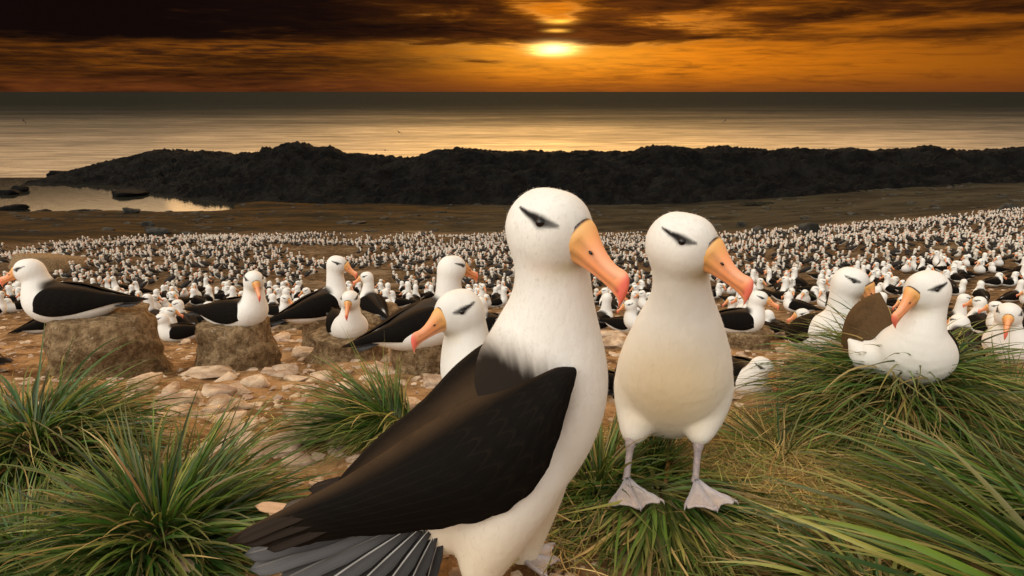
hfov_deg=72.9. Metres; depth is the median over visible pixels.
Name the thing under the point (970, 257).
albatross
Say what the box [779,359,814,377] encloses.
nest mound
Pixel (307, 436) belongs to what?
stone
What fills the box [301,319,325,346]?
nest mound
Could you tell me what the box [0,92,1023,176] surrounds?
sea
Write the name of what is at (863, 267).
albatross
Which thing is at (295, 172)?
rocky ridge
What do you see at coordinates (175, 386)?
stone
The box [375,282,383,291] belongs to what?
albatross
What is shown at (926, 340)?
albatross
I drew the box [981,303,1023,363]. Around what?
albatross
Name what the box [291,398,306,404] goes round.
stone
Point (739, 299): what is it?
albatross
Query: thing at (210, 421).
stone
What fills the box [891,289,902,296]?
albatross
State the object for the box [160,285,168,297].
albatross
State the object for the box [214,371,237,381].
stone
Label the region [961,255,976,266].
albatross
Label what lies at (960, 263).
albatross
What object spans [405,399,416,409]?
stone
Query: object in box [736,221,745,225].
boulder
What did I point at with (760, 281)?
albatross
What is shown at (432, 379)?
stone
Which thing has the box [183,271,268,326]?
albatross
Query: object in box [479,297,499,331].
albatross
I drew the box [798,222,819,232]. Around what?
boulder
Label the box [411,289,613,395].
albatross
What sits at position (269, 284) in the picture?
albatross
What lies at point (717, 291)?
albatross
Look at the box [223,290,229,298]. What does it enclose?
albatross
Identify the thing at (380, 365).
stone
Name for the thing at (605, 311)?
albatross
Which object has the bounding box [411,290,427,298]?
albatross
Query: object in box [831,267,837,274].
albatross
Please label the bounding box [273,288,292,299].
albatross
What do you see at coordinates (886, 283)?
albatross
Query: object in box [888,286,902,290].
albatross
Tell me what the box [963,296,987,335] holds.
albatross
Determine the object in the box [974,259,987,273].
albatross
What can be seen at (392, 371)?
stone
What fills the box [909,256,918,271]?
albatross
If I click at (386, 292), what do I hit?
albatross
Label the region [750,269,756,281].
albatross
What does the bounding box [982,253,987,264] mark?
albatross
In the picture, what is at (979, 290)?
albatross
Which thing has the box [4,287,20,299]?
albatross
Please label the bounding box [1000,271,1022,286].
albatross
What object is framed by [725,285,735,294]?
albatross
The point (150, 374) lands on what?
stone
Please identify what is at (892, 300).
albatross
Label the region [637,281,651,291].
albatross
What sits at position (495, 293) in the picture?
albatross
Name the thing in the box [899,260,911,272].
albatross
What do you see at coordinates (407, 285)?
albatross
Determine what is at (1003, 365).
grass tussock
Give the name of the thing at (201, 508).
grass tussock
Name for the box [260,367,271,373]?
stone
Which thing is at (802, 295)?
albatross
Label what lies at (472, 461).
albatross
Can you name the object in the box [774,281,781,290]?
albatross
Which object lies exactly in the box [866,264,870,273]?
albatross
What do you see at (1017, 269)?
albatross
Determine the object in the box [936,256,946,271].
albatross
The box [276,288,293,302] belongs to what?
albatross
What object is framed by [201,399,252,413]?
stone
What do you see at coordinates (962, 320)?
albatross
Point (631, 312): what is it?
albatross
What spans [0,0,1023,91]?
sky
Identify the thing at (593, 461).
grass tussock
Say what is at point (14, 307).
albatross
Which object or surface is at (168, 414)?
stone
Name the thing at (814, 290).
albatross
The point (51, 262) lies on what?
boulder
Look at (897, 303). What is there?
albatross
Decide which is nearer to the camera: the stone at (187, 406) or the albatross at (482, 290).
the stone at (187, 406)
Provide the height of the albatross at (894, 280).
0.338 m
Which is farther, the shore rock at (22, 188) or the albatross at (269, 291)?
the shore rock at (22, 188)
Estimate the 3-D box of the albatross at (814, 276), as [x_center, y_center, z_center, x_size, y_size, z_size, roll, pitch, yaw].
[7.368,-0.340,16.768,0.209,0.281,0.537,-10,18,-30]
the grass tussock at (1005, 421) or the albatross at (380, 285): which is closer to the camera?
the grass tussock at (1005, 421)
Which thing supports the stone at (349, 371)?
on the ground at (92, 224)
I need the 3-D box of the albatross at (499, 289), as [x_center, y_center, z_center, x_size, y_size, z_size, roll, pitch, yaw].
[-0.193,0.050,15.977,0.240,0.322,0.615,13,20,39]
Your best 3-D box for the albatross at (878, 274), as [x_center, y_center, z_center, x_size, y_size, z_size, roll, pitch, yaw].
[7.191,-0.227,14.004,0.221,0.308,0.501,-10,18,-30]
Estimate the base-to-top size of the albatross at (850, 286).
0.437 m
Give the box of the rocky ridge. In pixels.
[20,141,1023,204]
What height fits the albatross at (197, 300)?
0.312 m
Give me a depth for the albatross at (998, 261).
16.03 m
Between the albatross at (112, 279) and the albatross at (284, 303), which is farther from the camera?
the albatross at (112, 279)
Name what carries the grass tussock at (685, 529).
on the ground at (92, 224)
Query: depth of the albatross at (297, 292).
14.75 m
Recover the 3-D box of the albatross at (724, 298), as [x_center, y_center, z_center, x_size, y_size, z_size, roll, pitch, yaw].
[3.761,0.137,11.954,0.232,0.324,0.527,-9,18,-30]
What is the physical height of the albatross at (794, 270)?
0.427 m
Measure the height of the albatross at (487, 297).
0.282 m
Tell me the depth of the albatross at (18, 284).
13.36 m
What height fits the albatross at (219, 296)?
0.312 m
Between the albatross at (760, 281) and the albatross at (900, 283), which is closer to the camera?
the albatross at (900, 283)
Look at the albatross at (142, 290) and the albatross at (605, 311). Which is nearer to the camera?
the albatross at (605, 311)
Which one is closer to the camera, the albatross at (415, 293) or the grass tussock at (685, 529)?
the grass tussock at (685, 529)
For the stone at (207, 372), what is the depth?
3.25 m
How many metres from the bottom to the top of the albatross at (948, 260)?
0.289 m
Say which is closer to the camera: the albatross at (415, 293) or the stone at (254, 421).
the stone at (254, 421)
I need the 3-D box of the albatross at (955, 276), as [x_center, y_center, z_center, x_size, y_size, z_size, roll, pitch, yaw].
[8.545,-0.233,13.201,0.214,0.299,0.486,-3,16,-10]
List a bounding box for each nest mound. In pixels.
[41,302,172,380]
[195,316,281,370]
[276,323,302,329]
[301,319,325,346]
[305,323,388,363]
[360,302,399,325]
[390,345,441,374]
[726,325,774,349]
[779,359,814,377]
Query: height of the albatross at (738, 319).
0.351 m
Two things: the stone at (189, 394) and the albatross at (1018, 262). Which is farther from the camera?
the albatross at (1018, 262)
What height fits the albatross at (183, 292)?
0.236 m
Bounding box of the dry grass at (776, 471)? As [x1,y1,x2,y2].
[0,387,973,575]
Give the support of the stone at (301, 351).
on the ground at (92, 224)
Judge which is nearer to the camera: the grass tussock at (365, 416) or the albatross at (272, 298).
the grass tussock at (365, 416)
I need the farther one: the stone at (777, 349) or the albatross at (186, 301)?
the albatross at (186, 301)
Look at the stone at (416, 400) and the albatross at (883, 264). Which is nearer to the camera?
the stone at (416, 400)
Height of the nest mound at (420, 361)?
0.283 m
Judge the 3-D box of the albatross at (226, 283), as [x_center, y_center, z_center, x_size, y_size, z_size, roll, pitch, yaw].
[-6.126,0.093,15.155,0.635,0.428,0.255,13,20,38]
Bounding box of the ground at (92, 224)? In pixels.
[0,182,1023,575]
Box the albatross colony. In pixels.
[0,207,1023,300]
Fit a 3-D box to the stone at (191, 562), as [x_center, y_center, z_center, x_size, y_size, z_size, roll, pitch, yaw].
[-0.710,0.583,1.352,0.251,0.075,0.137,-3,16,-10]
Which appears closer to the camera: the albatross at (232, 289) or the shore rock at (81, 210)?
the albatross at (232, 289)
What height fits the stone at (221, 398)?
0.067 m
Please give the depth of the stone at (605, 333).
6.36 m
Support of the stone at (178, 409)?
on the ground at (92, 224)
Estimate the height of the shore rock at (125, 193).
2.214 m
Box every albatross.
[0,259,148,322]
[0,291,8,315]
[0,354,13,364]
[3,285,19,301]
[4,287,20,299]
[4,298,23,312]
[9,319,45,333]
[14,281,20,293]
[90,278,100,285]
[102,278,111,288]
[108,276,128,290]
[128,285,142,295]
[132,281,152,294]
[135,290,143,301]
[142,294,158,315]
[152,294,163,309]
[153,289,161,297]
[156,313,196,341]
[157,307,166,314]
[158,291,177,300]
[158,298,181,306]
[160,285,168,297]
[164,307,183,323]
[166,286,178,297]
[166,291,194,305]
[169,299,197,323]
[179,288,188,297]
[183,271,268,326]
[188,287,204,291]
[188,288,207,305]
[191,283,203,295]
[192,286,213,305]
[193,301,210,322]
[199,277,211,291]
[213,286,229,300]
[214,287,223,293]
[222,281,236,294]
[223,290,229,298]
[226,187,628,575]
[229,286,236,296]
[265,281,272,293]
[265,288,271,298]
[267,295,291,316]
[268,293,277,304]
[270,255,357,325]
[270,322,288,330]
[272,281,286,291]
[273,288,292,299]
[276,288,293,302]
[293,281,312,291]
[293,285,300,298]
[298,287,310,296]
[326,290,367,338]
[342,255,477,351]
[353,272,388,319]
[353,282,361,293]
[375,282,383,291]
[382,283,390,294]
[382,288,391,300]
[389,291,411,306]
[399,281,404,291]
[402,281,412,297]
[406,292,419,303]
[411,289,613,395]
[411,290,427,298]
[412,284,419,299]
[421,285,434,299]
[424,283,435,292]
[476,283,485,296]
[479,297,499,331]
[483,294,490,307]
[490,286,510,306]
[491,287,500,298]
[496,285,511,294]
[594,291,609,302]
[594,298,625,307]
[596,288,619,311]
[596,293,612,329]
[598,307,640,331]
[608,211,753,512]
[617,300,639,329]
[624,291,638,306]
[629,285,646,292]
[634,290,647,307]
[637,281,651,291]
[711,283,725,293]
[712,283,725,298]
[719,291,778,332]
[719,292,738,306]
[722,296,735,307]
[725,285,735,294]
[731,295,747,306]
[731,355,778,393]
[739,304,784,333]
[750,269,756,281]
[752,285,771,297]
[754,272,766,283]
[756,278,766,288]
[764,270,777,284]
[765,288,794,301]
[765,309,788,338]
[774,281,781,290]
[775,267,874,355]
[777,276,795,292]
[781,292,822,312]
[787,267,808,286]
[787,308,808,322]
[789,278,800,291]
[793,286,819,302]
[794,279,829,290]
[794,289,809,302]
[807,274,825,285]
[809,270,825,279]
[817,288,827,308]
[825,269,830,276]
[825,277,830,291]
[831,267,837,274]
[841,270,959,384]
[854,261,859,268]
[861,265,865,272]
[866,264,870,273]
[867,267,890,274]
[868,270,883,285]
[869,271,882,277]
[871,264,893,270]
[872,262,878,269]
[874,276,899,292]
[875,286,881,292]
[879,261,885,267]
[879,274,896,293]
[880,292,887,301]
[886,294,902,309]
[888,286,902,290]
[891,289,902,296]
[892,296,901,309]
[895,280,904,286]
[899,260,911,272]
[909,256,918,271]
[917,258,925,271]
[930,250,940,265]
[933,261,957,271]
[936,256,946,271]
[937,258,951,264]
[941,270,956,285]
[947,263,982,275]
[947,294,971,319]
[947,314,985,356]
[948,266,969,282]
[949,261,964,270]
[950,270,975,279]
[952,279,967,295]
[957,265,967,274]
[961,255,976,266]
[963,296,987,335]
[967,254,976,264]
[972,280,989,300]
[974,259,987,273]
[978,301,1023,327]
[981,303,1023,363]
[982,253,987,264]
[982,272,1006,286]
[985,262,1011,272]
[992,256,1004,265]
[995,279,1023,301]
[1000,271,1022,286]
[1005,264,1023,280]
[1007,266,1021,271]
[1012,260,1021,264]
[1014,257,1023,268]
[1016,290,1023,303]
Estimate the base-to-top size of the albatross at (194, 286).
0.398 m
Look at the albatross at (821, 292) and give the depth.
10.37 m
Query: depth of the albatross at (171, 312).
6.74 m
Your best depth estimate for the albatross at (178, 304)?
6.91 m
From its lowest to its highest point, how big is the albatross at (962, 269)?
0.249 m
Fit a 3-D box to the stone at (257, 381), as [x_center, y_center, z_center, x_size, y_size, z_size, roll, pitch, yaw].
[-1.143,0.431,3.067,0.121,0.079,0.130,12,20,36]
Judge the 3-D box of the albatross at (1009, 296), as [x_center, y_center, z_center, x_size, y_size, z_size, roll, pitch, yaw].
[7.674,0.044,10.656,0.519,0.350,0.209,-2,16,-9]
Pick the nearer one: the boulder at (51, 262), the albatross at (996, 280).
the albatross at (996, 280)
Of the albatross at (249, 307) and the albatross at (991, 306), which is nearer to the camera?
the albatross at (249, 307)
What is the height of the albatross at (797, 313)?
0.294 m
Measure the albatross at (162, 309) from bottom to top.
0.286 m
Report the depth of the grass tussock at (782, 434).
1.96 m
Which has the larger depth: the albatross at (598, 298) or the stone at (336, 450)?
the albatross at (598, 298)
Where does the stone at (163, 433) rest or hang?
on the ground at (92, 224)
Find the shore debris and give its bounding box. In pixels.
[0,185,1023,234]
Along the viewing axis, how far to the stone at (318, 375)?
3.26 m
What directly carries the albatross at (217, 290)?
on the ground at (92, 224)
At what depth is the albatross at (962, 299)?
7.45 m
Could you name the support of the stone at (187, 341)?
on the ground at (92, 224)
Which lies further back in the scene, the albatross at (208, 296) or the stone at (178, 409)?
the albatross at (208, 296)
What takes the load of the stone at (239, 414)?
on the ground at (92, 224)
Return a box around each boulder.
[8,253,86,271]
[122,207,139,213]
[141,221,154,225]
[144,226,171,234]
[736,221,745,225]
[752,225,769,233]
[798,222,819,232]
[948,215,968,218]
[995,203,1021,210]
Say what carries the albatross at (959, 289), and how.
on the ground at (92, 224)
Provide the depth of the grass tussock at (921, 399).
1.92 m
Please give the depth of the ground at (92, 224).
57.38 m
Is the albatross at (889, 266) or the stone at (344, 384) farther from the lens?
the albatross at (889, 266)
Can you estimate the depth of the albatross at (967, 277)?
13.41 m
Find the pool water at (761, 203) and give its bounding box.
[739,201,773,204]
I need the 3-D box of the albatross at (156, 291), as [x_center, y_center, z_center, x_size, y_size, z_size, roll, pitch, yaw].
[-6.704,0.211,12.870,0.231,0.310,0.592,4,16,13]
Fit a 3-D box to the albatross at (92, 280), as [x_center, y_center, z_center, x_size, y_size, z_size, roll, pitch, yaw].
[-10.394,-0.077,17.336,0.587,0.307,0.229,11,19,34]
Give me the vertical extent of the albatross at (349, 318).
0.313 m
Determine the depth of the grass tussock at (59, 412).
1.91 m
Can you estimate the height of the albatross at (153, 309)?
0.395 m
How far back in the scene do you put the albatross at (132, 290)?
15.17 m
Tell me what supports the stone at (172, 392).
on the ground at (92, 224)
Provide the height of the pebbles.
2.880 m
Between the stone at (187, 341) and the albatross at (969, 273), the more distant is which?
the albatross at (969, 273)
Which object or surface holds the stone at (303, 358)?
on the ground at (92, 224)
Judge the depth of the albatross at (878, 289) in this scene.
9.38 m
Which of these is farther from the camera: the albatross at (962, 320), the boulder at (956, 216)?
the boulder at (956, 216)
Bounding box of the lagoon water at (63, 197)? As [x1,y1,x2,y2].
[0,177,237,211]
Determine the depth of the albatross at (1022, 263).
14.80 m
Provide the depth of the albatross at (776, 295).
11.66 m
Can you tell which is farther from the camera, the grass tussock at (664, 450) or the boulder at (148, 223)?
the boulder at (148, 223)
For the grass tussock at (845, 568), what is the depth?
1.36 m
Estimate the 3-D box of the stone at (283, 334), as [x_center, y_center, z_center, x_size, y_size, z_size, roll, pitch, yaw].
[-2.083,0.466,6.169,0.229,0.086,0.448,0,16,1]
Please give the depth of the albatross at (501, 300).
12.39 m
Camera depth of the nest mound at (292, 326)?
7.65 m
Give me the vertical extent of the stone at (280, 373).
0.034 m
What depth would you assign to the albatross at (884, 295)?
8.80 m
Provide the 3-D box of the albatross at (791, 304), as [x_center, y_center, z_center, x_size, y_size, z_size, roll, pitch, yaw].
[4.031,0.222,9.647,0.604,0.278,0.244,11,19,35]
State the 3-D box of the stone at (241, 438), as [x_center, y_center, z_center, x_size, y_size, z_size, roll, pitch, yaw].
[-0.814,0.462,2.033,0.096,0.044,0.157,15,21,42]
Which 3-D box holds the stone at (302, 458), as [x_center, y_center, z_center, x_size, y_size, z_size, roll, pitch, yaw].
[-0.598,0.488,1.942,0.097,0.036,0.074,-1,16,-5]
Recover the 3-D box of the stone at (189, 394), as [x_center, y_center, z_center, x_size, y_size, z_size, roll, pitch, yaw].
[-1.257,0.430,2.599,0.195,0.068,0.121,0,16,0]
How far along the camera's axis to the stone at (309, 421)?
2.15 m
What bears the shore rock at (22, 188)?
on the ground at (92, 224)
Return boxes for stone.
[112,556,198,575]
[127,372,162,393]
[141,429,173,439]
[146,411,177,419]
[149,390,204,408]
[153,391,176,398]
[161,381,180,393]
[166,407,186,419]
[170,404,190,409]
[179,365,232,378]
[179,410,202,416]
[180,338,190,343]
[182,449,216,460]
[201,384,237,396]
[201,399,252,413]
[204,409,243,423]
[205,394,245,405]
[213,410,246,424]
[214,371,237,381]
[216,431,256,449]
[220,419,257,436]
[229,382,251,395]
[239,374,270,387]
[247,430,306,459]
[249,456,268,466]
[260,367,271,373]
[270,369,299,377]
[271,363,299,371]
[273,331,290,341]
[281,450,314,467]
[283,374,310,380]
[283,409,311,422]
[291,346,313,357]
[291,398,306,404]
[297,356,305,361]
[299,430,318,444]
[301,414,345,427]
[309,370,332,381]
[327,447,347,456]
[328,382,354,392]
[341,369,353,373]
[345,454,359,462]
[374,361,395,372]
[377,369,395,375]
[380,353,390,361]
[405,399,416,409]
[406,397,420,403]
[423,374,441,386]
[600,329,626,336]
[602,335,624,348]
[775,347,788,352]
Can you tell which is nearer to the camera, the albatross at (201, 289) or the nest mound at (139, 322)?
the nest mound at (139, 322)
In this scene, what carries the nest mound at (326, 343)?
on the ground at (92, 224)
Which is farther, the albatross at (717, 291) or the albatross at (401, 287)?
the albatross at (401, 287)
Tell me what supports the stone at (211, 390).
on the ground at (92, 224)
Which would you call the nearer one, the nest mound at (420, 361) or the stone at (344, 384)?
the stone at (344, 384)
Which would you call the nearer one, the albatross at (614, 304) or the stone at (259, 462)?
the stone at (259, 462)
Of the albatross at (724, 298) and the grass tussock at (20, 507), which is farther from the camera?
the albatross at (724, 298)
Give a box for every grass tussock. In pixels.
[0,323,208,511]
[0,382,344,575]
[0,452,128,575]
[249,329,419,472]
[545,440,825,575]
[556,410,721,546]
[602,428,715,476]
[654,477,1009,575]
[664,385,873,496]
[684,371,1023,575]
[728,291,1023,481]
[783,402,1023,575]
[793,373,1022,474]
[956,332,1023,410]
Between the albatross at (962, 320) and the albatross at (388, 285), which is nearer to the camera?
the albatross at (962, 320)
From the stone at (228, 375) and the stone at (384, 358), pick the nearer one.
the stone at (228, 375)
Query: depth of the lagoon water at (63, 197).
119.12 m
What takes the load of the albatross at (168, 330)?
on the ground at (92, 224)
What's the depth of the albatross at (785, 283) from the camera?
12.21 m
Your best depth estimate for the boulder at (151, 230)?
65.89 m
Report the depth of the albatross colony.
28.42 m
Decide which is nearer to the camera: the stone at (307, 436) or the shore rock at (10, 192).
the stone at (307, 436)
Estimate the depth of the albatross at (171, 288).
14.13 m
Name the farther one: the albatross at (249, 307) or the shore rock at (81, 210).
the shore rock at (81, 210)
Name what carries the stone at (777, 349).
on the ground at (92, 224)
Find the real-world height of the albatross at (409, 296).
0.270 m
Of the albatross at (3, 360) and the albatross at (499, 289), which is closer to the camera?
the albatross at (3, 360)
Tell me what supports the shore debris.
on the ground at (92, 224)
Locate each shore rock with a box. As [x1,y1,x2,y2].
[0,189,21,194]
[0,204,29,210]
[11,186,28,191]
[46,170,62,175]
[69,209,92,210]
[111,189,149,196]
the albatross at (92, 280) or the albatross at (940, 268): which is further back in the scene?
the albatross at (92, 280)
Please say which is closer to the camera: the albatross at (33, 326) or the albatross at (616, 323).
the albatross at (33, 326)
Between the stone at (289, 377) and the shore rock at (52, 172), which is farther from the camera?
the shore rock at (52, 172)
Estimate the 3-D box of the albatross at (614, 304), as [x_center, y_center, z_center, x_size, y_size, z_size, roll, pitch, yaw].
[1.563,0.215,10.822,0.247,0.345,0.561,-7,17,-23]
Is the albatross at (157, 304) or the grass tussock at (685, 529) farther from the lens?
the albatross at (157, 304)
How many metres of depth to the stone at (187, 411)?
2.41 m
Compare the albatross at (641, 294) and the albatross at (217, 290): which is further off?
the albatross at (217, 290)
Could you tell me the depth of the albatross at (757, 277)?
16.98 m
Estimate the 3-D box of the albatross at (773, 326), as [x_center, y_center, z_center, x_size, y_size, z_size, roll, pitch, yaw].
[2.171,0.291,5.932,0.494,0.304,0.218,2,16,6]
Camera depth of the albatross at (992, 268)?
15.12 m
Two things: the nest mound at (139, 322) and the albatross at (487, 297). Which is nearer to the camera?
the nest mound at (139, 322)
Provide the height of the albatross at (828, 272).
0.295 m
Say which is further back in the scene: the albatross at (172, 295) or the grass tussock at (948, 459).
the albatross at (172, 295)
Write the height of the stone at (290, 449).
0.036 m
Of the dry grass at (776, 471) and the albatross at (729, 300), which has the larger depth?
the albatross at (729, 300)
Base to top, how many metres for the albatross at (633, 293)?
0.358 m
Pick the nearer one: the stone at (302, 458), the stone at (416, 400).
the stone at (302, 458)
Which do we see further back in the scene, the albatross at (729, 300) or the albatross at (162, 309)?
the albatross at (729, 300)
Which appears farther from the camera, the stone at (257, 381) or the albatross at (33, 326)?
the albatross at (33, 326)
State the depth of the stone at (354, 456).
1.93 m
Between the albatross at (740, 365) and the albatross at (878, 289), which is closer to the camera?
the albatross at (740, 365)
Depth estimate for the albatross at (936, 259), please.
16.51 m
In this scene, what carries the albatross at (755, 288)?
on the ground at (92, 224)
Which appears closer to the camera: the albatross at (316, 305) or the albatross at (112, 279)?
the albatross at (316, 305)
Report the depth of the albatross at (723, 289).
15.07 m
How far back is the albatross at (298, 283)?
16.88 m
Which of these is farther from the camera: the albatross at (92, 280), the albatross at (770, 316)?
the albatross at (92, 280)
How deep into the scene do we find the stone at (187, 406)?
2.45 m
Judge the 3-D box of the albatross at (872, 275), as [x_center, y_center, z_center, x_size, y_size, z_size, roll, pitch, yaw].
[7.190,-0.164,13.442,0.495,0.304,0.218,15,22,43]
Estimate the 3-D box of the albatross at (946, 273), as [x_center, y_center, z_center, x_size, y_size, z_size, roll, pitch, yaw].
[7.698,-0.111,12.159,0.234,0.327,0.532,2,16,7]
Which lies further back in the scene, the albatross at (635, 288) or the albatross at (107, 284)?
the albatross at (107, 284)
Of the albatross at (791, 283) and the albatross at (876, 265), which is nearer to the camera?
the albatross at (791, 283)
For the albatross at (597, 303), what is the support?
on the ground at (92, 224)
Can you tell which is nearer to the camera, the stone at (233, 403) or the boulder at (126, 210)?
the stone at (233, 403)
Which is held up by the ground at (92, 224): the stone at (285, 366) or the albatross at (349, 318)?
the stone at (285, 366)
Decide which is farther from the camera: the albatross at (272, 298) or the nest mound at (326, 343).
the albatross at (272, 298)
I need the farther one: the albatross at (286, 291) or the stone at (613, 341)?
the albatross at (286, 291)
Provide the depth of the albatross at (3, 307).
9.15 m
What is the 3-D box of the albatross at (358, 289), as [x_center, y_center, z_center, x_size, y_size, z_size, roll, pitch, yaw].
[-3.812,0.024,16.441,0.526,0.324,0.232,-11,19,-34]
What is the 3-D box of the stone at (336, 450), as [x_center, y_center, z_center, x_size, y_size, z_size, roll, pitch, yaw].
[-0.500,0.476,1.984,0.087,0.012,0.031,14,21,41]
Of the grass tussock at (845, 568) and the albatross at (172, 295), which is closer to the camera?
the grass tussock at (845, 568)
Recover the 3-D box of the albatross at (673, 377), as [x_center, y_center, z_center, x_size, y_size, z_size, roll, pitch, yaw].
[0.415,0.103,1.811,0.288,0.716,0.828,2,16,8]
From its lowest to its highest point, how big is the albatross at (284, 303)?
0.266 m
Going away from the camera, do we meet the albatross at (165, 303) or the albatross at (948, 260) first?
the albatross at (165, 303)
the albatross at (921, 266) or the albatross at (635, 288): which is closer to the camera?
the albatross at (635, 288)
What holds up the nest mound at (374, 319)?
on the ground at (92, 224)
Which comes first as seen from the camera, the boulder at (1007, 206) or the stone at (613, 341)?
the stone at (613, 341)
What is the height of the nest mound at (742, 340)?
0.249 m
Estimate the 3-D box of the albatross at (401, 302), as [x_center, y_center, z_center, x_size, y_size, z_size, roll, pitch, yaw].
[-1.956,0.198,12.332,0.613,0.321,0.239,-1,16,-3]
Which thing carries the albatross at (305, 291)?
on the ground at (92, 224)
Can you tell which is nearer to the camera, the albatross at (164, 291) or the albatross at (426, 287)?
the albatross at (164, 291)
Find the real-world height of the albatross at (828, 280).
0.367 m
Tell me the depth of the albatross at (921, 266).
15.41 m
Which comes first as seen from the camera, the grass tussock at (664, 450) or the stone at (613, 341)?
the grass tussock at (664, 450)
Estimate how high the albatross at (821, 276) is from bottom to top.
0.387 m
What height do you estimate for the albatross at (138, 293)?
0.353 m
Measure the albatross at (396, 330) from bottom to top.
0.453 m
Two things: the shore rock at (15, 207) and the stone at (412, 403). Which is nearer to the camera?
the stone at (412, 403)
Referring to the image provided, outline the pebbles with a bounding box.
[0,286,1022,575]
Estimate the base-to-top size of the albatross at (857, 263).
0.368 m
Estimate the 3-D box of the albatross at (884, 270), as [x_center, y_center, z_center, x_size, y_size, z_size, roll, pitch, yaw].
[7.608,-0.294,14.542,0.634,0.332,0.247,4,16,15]
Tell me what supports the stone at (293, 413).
on the ground at (92, 224)
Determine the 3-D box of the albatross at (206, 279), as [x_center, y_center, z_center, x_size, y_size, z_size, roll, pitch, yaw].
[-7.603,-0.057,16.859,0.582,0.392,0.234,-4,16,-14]
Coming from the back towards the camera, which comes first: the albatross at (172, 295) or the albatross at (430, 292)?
the albatross at (430, 292)
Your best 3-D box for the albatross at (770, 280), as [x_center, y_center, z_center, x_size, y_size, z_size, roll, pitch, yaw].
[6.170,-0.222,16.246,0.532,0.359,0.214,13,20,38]
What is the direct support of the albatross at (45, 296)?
on the nest mound at (139, 322)
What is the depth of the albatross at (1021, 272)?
13.03 m
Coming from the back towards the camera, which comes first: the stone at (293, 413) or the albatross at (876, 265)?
the albatross at (876, 265)
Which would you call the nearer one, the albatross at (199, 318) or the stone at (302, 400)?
the stone at (302, 400)
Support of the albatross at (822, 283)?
on the ground at (92, 224)
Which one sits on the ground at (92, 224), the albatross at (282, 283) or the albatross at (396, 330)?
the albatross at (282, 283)
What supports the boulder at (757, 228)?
on the ground at (92, 224)
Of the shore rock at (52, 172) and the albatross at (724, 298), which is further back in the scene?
the shore rock at (52, 172)
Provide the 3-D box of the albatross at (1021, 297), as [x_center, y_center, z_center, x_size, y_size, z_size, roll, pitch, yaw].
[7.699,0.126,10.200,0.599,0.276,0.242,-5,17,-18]
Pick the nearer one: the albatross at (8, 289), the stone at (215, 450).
the stone at (215, 450)
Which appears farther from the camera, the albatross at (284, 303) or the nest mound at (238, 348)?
the albatross at (284, 303)
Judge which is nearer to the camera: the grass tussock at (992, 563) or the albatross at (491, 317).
the grass tussock at (992, 563)
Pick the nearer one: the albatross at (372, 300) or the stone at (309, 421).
the stone at (309, 421)
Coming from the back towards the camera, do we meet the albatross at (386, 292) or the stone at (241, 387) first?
the albatross at (386, 292)

